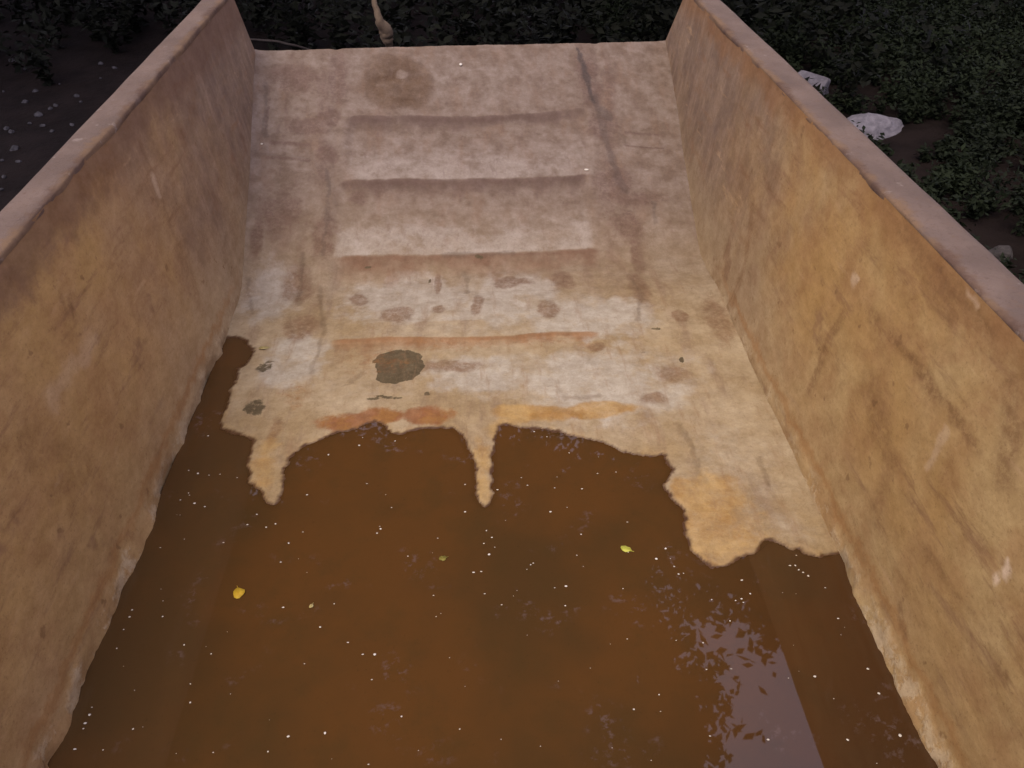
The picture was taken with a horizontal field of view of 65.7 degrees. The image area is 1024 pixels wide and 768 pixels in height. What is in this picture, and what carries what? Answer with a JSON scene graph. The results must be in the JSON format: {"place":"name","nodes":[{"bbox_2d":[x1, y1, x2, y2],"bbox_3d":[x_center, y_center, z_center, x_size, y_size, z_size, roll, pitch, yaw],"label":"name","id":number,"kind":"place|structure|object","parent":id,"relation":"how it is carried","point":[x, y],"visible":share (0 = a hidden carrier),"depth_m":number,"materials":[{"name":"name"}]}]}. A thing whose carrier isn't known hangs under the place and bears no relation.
{"place":"outdoors","nodes":[
{"label":"outdoors","id":0,"kind":"place"},
{"bbox_2d":[0,0,1023,278],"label":"ground","id":1,"kind":"structure","parent":0,"point":[76,58],"depth_m":10.52,"materials":[{"name":"soil"}]},
{"bbox_2d":[10,145,18,150],"bbox_3d":[-5.715,-2.709,9.130,0.070,0.078,0.121,6,38,8],"label":"stone","id":2,"kind":"object","parent":1,"relation":"on","point":[14,147],"visible":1,"depth_m":9.10,"materials":[{"name":"grey stone"}]},
{"bbox_2d":[34,111,42,116],"bbox_3d":[-5.959,-3.387,9.977,0.095,0.078,0.087,26,45,29],"label":"stone","id":3,"kind":"object","parent":1,"relation":"on","point":[38,114],"visible":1,"depth_m":9.95,"materials":[{"name":"grey stone"}]},
{"bbox_2d":[250,38,312,49],"bbox_3d":[-2.973,-4.437,10.492,1.035,0.259,0.197,1,38,1],"label":"dry stick","id":4,"kind":"object","parent":1,"relation":"on","point":[281,42],"visible":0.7,"depth_m":10.39,"materials":[{"name":"wood"}]},
{"bbox_2d":[0,0,1005,111],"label":"thicket","id":5,"kind":"object","parent":1,"relation":"on","point":[541,16],"visible":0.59,"depth_m":10.77,"materials":[{"name":"plant"}]},
{"bbox_2d":[371,0,392,46],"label":"broken branch","id":6,"kind":"object","parent":5,"relation":"in","point":[384,27],"visible":0.88,"depth_m":9.12,"materials":[{"name":"brown wood"}]},
{"bbox_2d":[0,0,1023,767],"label":"boat","id":7,"kind":"object","parent":1,"relation":"on","point":[740,276],"visible":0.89,"depth_m":3.20,"materials":[{"name":"paint"}]},
{"bbox_2d":[47,338,937,767],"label":"water","id":8,"kind":"structure","parent":7,"relation":"in","point":[541,666],"depth_m":2.44,"materials":[{"name":"brown liquid"}]},
{"bbox_2d":[233,586,244,598],"bbox_3d":[-0.880,0.668,2.544,0.045,0.006,0.040,20,42,24],"label":"fallen leaf","id":9,"kind":"object","parent":8,"relation":"on","point":[238,592],"visible":1,"depth_m":2.54,"materials":[{"name":"plant"}]},
{"bbox_2d":[439,556,448,560],"bbox_3d":[-0.228,0.582,2.655,0.033,0.004,0.021,-13,40,-16],"label":"fallen leaf","id":10,"kind":"object","parent":8,"relation":"on","point":[442,558],"visible":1,"depth_m":2.65,"materials":[{"name":"plant"}]},
{"bbox_2d":[73,431,901,764],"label":"floating flecks","id":11,"kind":"object","parent":8,"relation":"on","point":[485,593],"visible":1,"depth_m":2.51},
{"bbox_2d":[621,546,633,551],"bbox_3d":[0.389,0.559,2.683,0.048,0.005,0.026,17,41,20],"label":"fallen leaf","id":12,"kind":"object","parent":8,"relation":"on","point":[625,548],"visible":1,"depth_m":2.69,"materials":[{"name":"yellow plant"}]},
{"bbox_2d":[573,0,1023,283],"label":"weeds","id":13,"kind":"object","parent":1,"relation":"on","point":[956,173],"visible":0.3,"depth_m":9.93,"materials":[{"name":"green plant"}]},
{"bbox_2d":[798,70,830,94],"bbox_3d":[3.910,-3.886,10.456,0.495,0.450,0.674,20,42,23],"label":"rock","id":14,"kind":"object","parent":1,"relation":"on","point":[822,80],"visible":0.34,"depth_m":10.27,"materials":[{"name":"stone"}]},
{"bbox_2d":[847,113,903,139],"bbox_3d":[4.282,-3.040,9.499,1.000,0.396,0.495,-13,40,-16],"label":"rock","id":15,"kind":"object","parent":1,"relation":"on","point":[875,125],"visible":0.56,"depth_m":9.36,"materials":[{"name":"stone"}]},
{"bbox_2d":[988,245,1012,260],"bbox_3d":[4.434,-1.182,7.212,0.308,0.174,0.215,-25,45,-28],"label":"rock","id":16,"kind":"object","parent":1,"relation":"on","point":[1006,250],"visible":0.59,"depth_m":7.14,"materials":[{"name":"grey stone"}]}
]}

